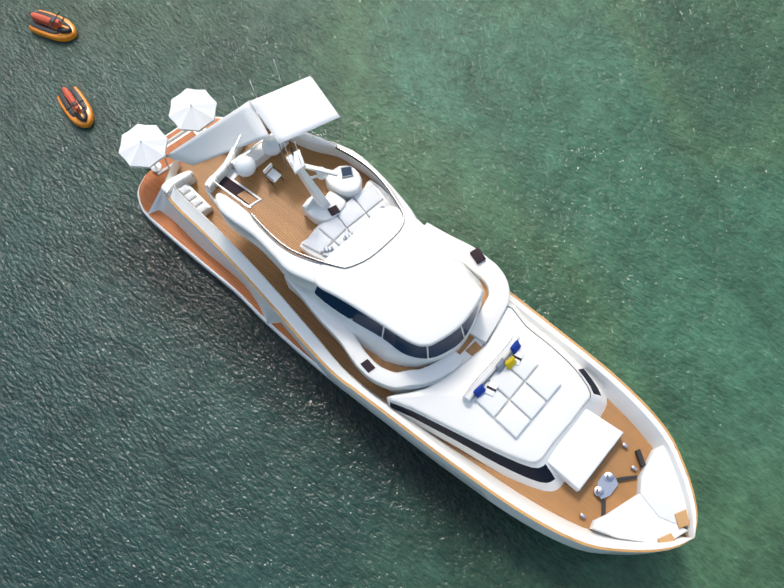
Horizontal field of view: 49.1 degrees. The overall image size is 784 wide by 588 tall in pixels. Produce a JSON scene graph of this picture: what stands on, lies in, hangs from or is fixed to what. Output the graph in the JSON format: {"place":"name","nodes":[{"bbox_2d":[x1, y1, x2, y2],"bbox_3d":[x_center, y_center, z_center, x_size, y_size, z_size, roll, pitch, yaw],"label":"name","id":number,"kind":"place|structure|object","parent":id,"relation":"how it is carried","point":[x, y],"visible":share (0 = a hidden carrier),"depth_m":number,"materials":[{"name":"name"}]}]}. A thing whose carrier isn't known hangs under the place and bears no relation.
{"place":"outdoors","nodes":[
{"label":"outdoors","id":0,"kind":"place"},
{"bbox_2d":[166,100,269,164],"bbox_3d":[-6.137,-5.524,30.009,4.694,4.002,1.159,12,73,4],"label":"awning","id":1,"kind":"object","parent":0,"point":[222,135],"visible":0.94,"depth_m":29.52,"materials":[{"name":"white fabric"}]},
{"bbox_2d":[205,128,414,260],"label":"upper deck floor","id":2,"kind":"structure","parent":0,"point":[279,215],"depth_m":29.38,"materials":[{"name":"brown wood"}]},
{"bbox_2d":[205,111,257,192],"bbox_3d":[-5.382,-5.001,29.665,0.364,0.550,3.500,27,75,8],"label":"flybridge coaming","id":3,"kind":"object","parent":2,"relation":"on","point":[223,172],"visible":0.46,"depth_m":29.25,"materials":[{"name":"white plastic"}]},
{"bbox_2d":[206,136,239,189],"bbox_3d":[-5.263,-4.944,29.066,0.191,0.462,3.396,28,75,8],"label":"handrail","id":4,"kind":"object","parent":3,"relation":"attached to","point":[225,164],"visible":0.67,"depth_m":28.71,"materials":[{"name":"silver metal"}]},
{"bbox_2d":[227,169,238,178],"bbox_3d":[-5.671,-4.078,29.597,0.632,0.140,0.770,38,77,11],"label":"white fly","id":5,"kind":"object","parent":2,"relation":"on","point":[233,173],"visible":0.17,"depth_m":29.54},
{"bbox_2d":[213,181,253,213],"bbox_3d":[-5.325,-3.203,28.848,1.634,0.762,0.040,35,76,10],"label":"railing","id":6,"kind":"object","parent":2,"relation":"on","point":[232,195],"visible":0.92,"depth_m":28.55,"materials":[{"name":"silver metal"}]},
{"bbox_2d":[219,176,257,204],"bbox_3d":[-5.356,-3.565,29.430,1.717,0.160,0.439,38,77,11],"label":"stair well","id":7,"kind":"object","parent":2,"relation":"in","point":[231,186],"visible":0.48,"depth_m":29.37,"materials":[{"name":"black"}]},
{"bbox_2d":[237,190,257,204],"bbox_3d":[-4.939,-3.278,29.340,0.671,0.165,0.324,38,77,11],"label":"stair step","id":8,"kind":"object","parent":7,"relation":"in","point":[247,197],"visible":0.78,"depth_m":29.26,"materials":[{"name":"brown wood"}]},
{"bbox_2d":[218,175,261,208],"bbox_3d":[-5.344,-3.546,29.482,1.879,0.250,0.594,38,77,11],"label":"stair frame","id":9,"kind":"object","parent":2,"relation":"on","point":[252,193],"visible":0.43,"depth_m":29.31,"materials":[{"name":"white metal"}]},
{"bbox_2d":[231,133,288,177],"bbox_3d":[-4.554,-4.894,29.580,2.055,0.450,0.576,-39,77,-11],"label":"bar counter","id":10,"kind":"object","parent":2,"relation":"on","point":[258,155],"visible":0.39,"depth_m":29.35,"materials":[{"name":"white plastic"}]},
{"bbox_2d":[235,156,255,176],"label":"radar dome","id":11,"kind":"structure","parent":10,"relation":"on","point":[245,166],"depth_m":28.71,"materials":[{"name":"white plastic"}]},
{"bbox_2d":[232,134,271,167],"bbox_3d":[-4.603,-4.937,29.142,1.981,0.412,0.046,-38,77,-11],"label":"railing","id":12,"kind":"object","parent":10,"relation":"on","point":[247,152],"visible":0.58,"depth_m":28.92,"materials":[{"name":"silver metal"}]},
{"bbox_2d":[261,135,282,155],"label":"radar dome","id":13,"kind":"structure","parent":10,"relation":"on","point":[270,146],"depth_m":28.92,"materials":[{"name":"white plastic"}]},
{"bbox_2d":[215,193,321,291],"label":"yacht railing wall","id":14,"kind":"structure","parent":2,"relation":"on","point":[291,266],"depth_m":28.25,"materials":[{"name":"white plastic"}]},
{"bbox_2d":[251,146,404,268],"bbox_3d":[-1.887,-2.707,28.347,4.180,0.150,3.946,38,77,11],"label":"railing","id":15,"kind":"object","parent":14,"relation":"on","point":[365,258],"visible":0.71,"depth_m":28.15,"materials":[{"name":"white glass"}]},
{"bbox_2d":[263,163,283,187],"bbox_3d":[-4.021,-4.018,29.117,0.449,0.836,0.428,38,77,11],"label":"directors chair","id":16,"kind":"object","parent":2,"relation":"on","point":[273,175],"visible":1,"depth_m":29.04,"materials":[{"name":"white fabric"}]},
{"bbox_2d":[250,76,339,143],"bbox_3d":[-3.169,-6.022,27.941,1.833,0.056,2.422,63,82,15],"label":"canopy","id":17,"kind":"object","parent":2,"relation":"on","point":[294,109],"visible":0.98,"depth_m":27.95,"materials":[{"name":"white fabric"}]},
{"bbox_2d":[306,191,345,224],"bbox_3d":[-2.269,-2.915,28.912,1.152,0.570,1.156,38,77,11],"label":"console","id":18,"kind":"object","parent":2,"relation":"on","point":[316,214],"visible":0.58,"depth_m":28.62,"materials":[{"name":"white plastic"}]},
{"bbox_2d":[302,196,314,215],"bbox_3d":[-2.743,-2.976,28.811,0.162,0.800,0.596,38,77,11],"label":"seat","id":19,"kind":"object","parent":18,"relation":"attached to","point":[308,203],"visible":0.56,"depth_m":28.45,"materials":[{"name":"white leather"}]},
{"bbox_2d":[328,205,339,215],"bbox_3d":[-1.933,-2.786,28.544,0.287,0.100,0.325,58,81,15],"label":"purple fly cushion","id":20,"kind":"object","parent":18,"relation":"on","point":[333,210],"visible":0.97,"depth_m":28.50,"materials":[{"name":"fabric"}]},
{"bbox_2d":[258,114,414,216],"bbox_3d":[-1.720,-4.367,29.576,6.861,1.250,1.076,38,77,11],"label":"flybridge coaming","id":21,"kind":"object","parent":2,"relation":"on","point":[310,142],"visible":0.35,"depth_m":29.23,"materials":[{"name":"white plastic"}]},
{"bbox_2d":[325,166,361,201],"bbox_3d":[-1.556,-3.743,29.045,1.156,0.800,1.008,38,77,11],"label":"fly console","id":22,"kind":"object","parent":2,"relation":"on","point":[347,189],"visible":0.79,"depth_m":28.65,"materials":[{"name":"white plastic"}]},
{"bbox_2d":[284,142,338,209],"bbox_3d":[-2.552,-3.800,27.232,1.583,3.201,0.810,20,74,6],"label":"mast","id":23,"kind":"object","parent":22,"relation":"on","point":[297,164],"visible":1,"depth_m":27.24,"materials":[{"name":"white metal"}]},
{"bbox_2d":[340,166,352,177],"bbox_3d":[-1.510,-4.077,28.719,0.380,0.120,0.389,79,87,17],"label":"fly display","id":24,"kind":"object","parent":22,"relation":"on","point":[346,171],"visible":0.9,"depth_m":28.66},
{"bbox_2d":[300,180,397,260],"bbox_3d":[-1.134,-2.122,28.785,2.339,0.350,3.374,38,77,11],"label":"sun pad base","id":25,"kind":"object","parent":2,"relation":"on","point":[387,197],"visible":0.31,"depth_m":28.69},
{"bbox_2d":[302,216,348,256],"bbox_3d":[-1.935,-1.780,28.424,1.484,0.140,1.523,38,77,11],"label":"sun pad","id":26,"kind":"object","parent":25,"relation":"on","point":[333,229],"visible":0.69,"depth_m":28.41,"materials":[{"name":"white fabric"}]},
{"bbox_2d":[322,246,333,251],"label":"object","id":27,"kind":"object","parent":25,"relation":"on","point":[327,249],"visible":0.98,"depth_m":28.20,"materials":[{"name":"white fabric"}]},
{"bbox_2d":[343,233,353,239],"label":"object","id":28,"kind":"object","parent":25,"relation":"on","point":[346,237],"visible":0.77,"depth_m":28.33,"materials":[{"name":"white fabric"}]},
{"bbox_2d":[338,182,388,232],"bbox_3d":[-0.906,-2.711,28.709,1.691,0.140,1.532,-37,77,-11],"label":"sun pad","id":29,"kind":"object","parent":25,"relation":"on","point":[368,197],"visible":0.6,"depth_m":28.71,"materials":[{"name":"white fabric"}]},
{"bbox_2d":[0,0,783,587],"bbox_3d":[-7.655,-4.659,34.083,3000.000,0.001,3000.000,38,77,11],"label":"sea","id":30,"kind":"structure","parent":0,"point":[600,180],"depth_m":32.82,"materials":[{"name":"liquid"}]},
{"bbox_2d":[29,10,76,41],"bbox_3d":[-14.100,-11.199,35.747,1.943,1.162,1.054,21,74,6],"label":"jet ski","id":31,"kind":"object","parent":30,"relation":"on","point":[51,26],"visible":0.96,"depth_m":35.62,"materials":[{"name":"orange plastic"}]},
{"bbox_2d":[57,87,93,127],"bbox_3d":[-12.737,-7.539,34.628,0.991,1.162,1.827,-34,76,-10],"label":"jet ski","id":32,"kind":"object","parent":30,"relation":"on","point":[75,106],"visible":0.92,"depth_m":34.52,"materials":[{"name":"orange plastic"}]},
{"bbox_2d":[137,117,339,387],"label":"deck","id":33,"kind":"structure","parent":30,"relation":"on","point":[152,182],"depth_m":32.66,"materials":[{"name":"brown wood"}]},
{"bbox_2d":[165,127,186,144],"bbox_3d":[-8.927,-6.122,34.039,2.243,0.220,0.297,-36,76,-10],"label":"lounge chair","id":34,"kind":"object","parent":33,"relation":"attached to","point":[174,134],"visible":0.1,"depth_m":34.01,"materials":[{"name":"white wood"}]},
{"bbox_2d":[157,131,197,174],"bbox_3d":[-8.505,-5.597,33.910,2.235,0.280,0.898,-36,76,-10],"label":"sun lounger","id":35,"kind":"object","parent":33,"relation":"on","point":[180,140],"visible":0.23,"depth_m":33.84,"materials":[{"name":"brown wood"}]},
{"bbox_2d":[119,124,167,172],"bbox_3d":[-9.217,-5.278,32.511,1.729,2.250,1.729,4,73,1],"label":"umbrella","id":36,"kind":"object","parent":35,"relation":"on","point":[143,146],"visible":0.98,"depth_m":31.63,"materials":[{"name":"white fabric"}]},
{"bbox_2d":[169,88,216,133],"bbox_3d":[-7.484,-6.707,32.947,1.729,2.250,1.729,4,73,1],"label":"umbrella","id":37,"kind":"object","parent":33,"relation":"on","point":[192,110],"visible":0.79,"depth_m":32.06,"materials":[{"name":"white fabric"}]},
{"bbox_2d":[148,152,697,554],"bbox_3d":[0.869,1.381,30.411,22.370,2.532,6.376,38,77,11],"label":"hull","id":38,"kind":"object","parent":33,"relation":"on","point":[255,270],"visible":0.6,"depth_m":28.93,"materials":[{"name":"white painted fibreglass"}]},
{"bbox_2d":[161,171,196,194],"bbox_3d":[-8.018,-4.110,32.347,1.314,1.000,0.446,-39,77,-11],"label":"sofa","id":39,"kind":"object","parent":38,"relation":"on","point":[189,179],"visible":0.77,"depth_m":31.91,"materials":[{"name":"white fabric"}]},
{"bbox_2d":[166,173,192,195],"bbox_3d":[-7.855,-4.063,31.620,1.170,0.362,0.126,-42,77,-12],"label":"railing","id":40,"kind":"object","parent":38,"relation":"on","point":[177,180],"visible":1,"depth_m":31.52,"materials":[{"name":"silver metal"}]},
{"bbox_2d":[177,183,212,216],"bbox_3d":[-7.422,-3.537,32.192,1.492,0.360,0.510,44,78,12],"label":"sofa frame","id":41,"kind":"object","parent":38,"relation":"on","point":[202,199],"visible":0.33,"depth_m":32.09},
{"bbox_2d":[178,185,209,213],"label":"seat cushions","id":42,"kind":"object","parent":41,"relation":"on","point":[189,195],"visible":0.94,"depth_m":31.82,"materials":[{"name":"white fabric"}]},
{"bbox_2d":[286,225,483,393],"bbox_3d":[0.215,-0.015,30.075,6.946,0.950,5.642,38,77,11],"label":"deck","id":43,"kind":"object","parent":38,"relation":"on","point":[464,354],"visible":0.15,"depth_m":28.95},
{"bbox_2d":[284,276,463,390],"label":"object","id":44,"kind":"object","parent":43,"relation":"on","point":[352,347],"visible":0.69,"depth_m":28.55,"materials":[{"name":"white plastic"}]},
{"bbox_2d":[361,359,374,372],"bbox_3d":[-0.800,2.398,28.506,0.294,0.140,0.433,-40,77,-11],"label":"wing pad","id":45,"kind":"object","parent":44,"relation":"on","point":[367,365],"visible":0.84,"depth_m":28.44,"materials":[{"name":"brown"}]},
{"bbox_2d":[311,206,483,366],"bbox_3d":[0.373,-0.347,28.750,5.562,1.880,4.812,38,77,11],"label":"wheelhouse","id":46,"kind":"object","parent":43,"relation":"on","point":[390,346],"visible":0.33,"depth_m":28.24,"materials":[{"name":"white glass"}]},
{"bbox_2d":[314,207,482,346],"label":"cabin roof","id":47,"kind":"structure","parent":46,"relation":"attached to","point":[412,282],"depth_m":27.63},
{"bbox_2d":[361,279,487,372],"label":"deck floor","id":48,"kind":"structure","parent":43,"relation":"on","point":[379,361],"depth_m":28.90,"materials":[{"name":"brown wood"}]},
{"bbox_2d":[425,223,509,343],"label":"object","id":49,"kind":"object","parent":43,"relation":"on","point":[488,272],"visible":0.73,"depth_m":29.44,"materials":[{"name":"white plastic"}]},
{"bbox_2d":[470,247,485,263],"bbox_3d":[2.969,-1.328,29.645,0.340,0.140,0.496,-30,75,-9],"label":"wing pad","id":50,"kind":"object","parent":49,"relation":"on","point":[477,255],"visible":1,"depth_m":29.58,"materials":[{"name":"brown"}]},
{"bbox_2d":[465,341,481,355],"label":"step","id":51,"kind":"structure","parent":43,"relation":"on","point":[475,347],"depth_m":28.99,"materials":[{"name":"brown wood"}]},
{"bbox_2d":[387,302,606,491],"bbox_3d":[4.058,3.433,29.021,6.468,0.850,5.860,38,77,11],"label":"cabin","id":52,"kind":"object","parent":38,"relation":"on","point":[542,474],"depth_m":28.53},
{"bbox_2d":[386,307,589,462],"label":"cabin roof","id":53,"kind":"structure","parent":52,"relation":"attached to","point":[443,401],"depth_m":28.43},
{"bbox_2d":[462,335,519,401],"bbox_3d":[3.321,2.462,28.570,0.338,0.420,2.774,39,77,11],"label":"bench backrest","id":54,"kind":"object","parent":52,"relation":"on","point":[488,372],"visible":0.71,"depth_m":28.35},
{"bbox_2d":[464,339,511,396],"bbox_3d":[3.160,2.401,28.265,0.078,0.024,2.538,39,77,11],"label":"handrail","id":55,"kind":"object","parent":54,"relation":"on","point":[486,368],"visible":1,"depth_m":28.23,"materials":[{"name":"silver metal"}]},
{"bbox_2d":[473,348,560,438],"bbox_3d":[4.147,3.232,28.424,1.992,0.170,2.542,38,77,11],"label":"sun pad","id":56,"kind":"object","parent":52,"relation":"on","point":[528,402],"visible":0.94,"depth_m":28.34,"materials":[{"name":"white fabric"}]},
{"bbox_2d":[473,384,485,397],"bbox_3d":[2.881,3.183,28.185,0.420,0.420,0.140,-42,46,-6],"label":"throw pillow","id":57,"kind":"object","parent":56,"relation":"on","point":[479,390],"visible":1,"depth_m":28.09,"materials":[{"name":"blue fabric"}]},
{"bbox_2d":[484,381,498,396],"bbox_3d":[3.286,3.141,28.352,0.320,0.080,0.440,26,75,8],"label":"towel","id":58,"kind":"object","parent":56,"relation":"on","point":[489,391],"visible":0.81,"depth_m":28.31,"materials":[{"name":"white fabric"}]},
{"bbox_2d":[495,357,505,372],"bbox_3d":[3.612,2.357,28.437,0.140,0.420,0.420,29,73,42],"label":"throw pillow","id":59,"kind":"object","parent":56,"relation":"on","point":[500,365],"visible":0.92,"depth_m":28.34,"materials":[{"name":"grey fabric"}]},
{"bbox_2d":[504,356,516,369],"bbox_3d":[3.941,2.280,28.460,0.420,0.420,0.140,-42,46,-6],"label":"throw pillow","id":60,"kind":"object","parent":56,"relation":"on","point":[510,362],"visible":0.98,"depth_m":28.36,"materials":[{"name":"yellow fabric"}]},
{"bbox_2d":[510,339,520,353],"bbox_3d":[4.125,1.778,28.614,0.140,0.420,0.420,29,73,42],"label":"throw pillow","id":61,"kind":"object","parent":56,"relation":"on","point":[515,347],"visible":0.96,"depth_m":28.51,"materials":[{"name":"blue fabric"}]},
{"bbox_2d":[514,351,523,365],"bbox_3d":[4.172,2.139,28.658,0.320,0.080,0.440,26,75,8],"label":"towel","id":62,"kind":"object","parent":56,"relation":"on","point":[519,354],"visible":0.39,"depth_m":28.63,"materials":[{"name":"white fabric"}]},
{"bbox_2d":[546,409,622,491],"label":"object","id":63,"kind":"object","parent":52,"relation":"on","point":[586,444],"visible":0.81,"depth_m":28.18,"materials":[{"name":"white fabric"}]},
{"bbox_2d":[594,472,636,516],"bbox_3d":[7.192,6.429,28.147,0.967,0.370,1.882,38,77,11],"label":"windlass","id":64,"kind":"object","parent":38,"relation":"on","point":[607,483],"visible":1,"depth_m":28.27,"materials":[{"name":"silver metal"}]},
{"bbox_2d":[589,494,687,541],"bbox_3d":[7.937,7.559,27.775,1.722,0.520,2.650,60,82,15],"label":"bow seat","id":65,"kind":"object","parent":38,"relation":"on","point":[635,518],"visible":0.83,"depth_m":27.56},
{"bbox_2d":[657,533,674,542],"bbox_3d":[8.777,7.874,27.376,0.540,0.100,0.314,-21,74,-6],"label":"tan bow cushion","id":66,"kind":"object","parent":65,"relation":"on","point":[668,538],"visible":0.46,"depth_m":27.35,"materials":[{"name":"brown"}]},
{"bbox_2d":[674,509,689,528],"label":"wooden step","id":67,"kind":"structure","parent":65,"relation":"on","point":[681,518],"depth_m":27.53,"materials":[{"name":"brown wood"}]},
{"bbox_2d":[636,446,688,525],"bbox_3d":[8.830,6.458,28.112,2.626,0.520,1.507,67,84,16],"label":"bow seat","id":68,"kind":"object","parent":38,"relation":"on","point":[659,490],"visible":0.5,"depth_m":27.90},
{"bbox_2d":[634,449,645,466],"bbox_3d":[8.247,5.448,28.484,0.582,0.200,0.154,73,85,16],"label":"bow vent","id":69,"kind":"object","parent":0,"point":[640,458],"visible":0.96,"depth_m":28.41,"materials":[{"name":"grey metal"}]}
]}

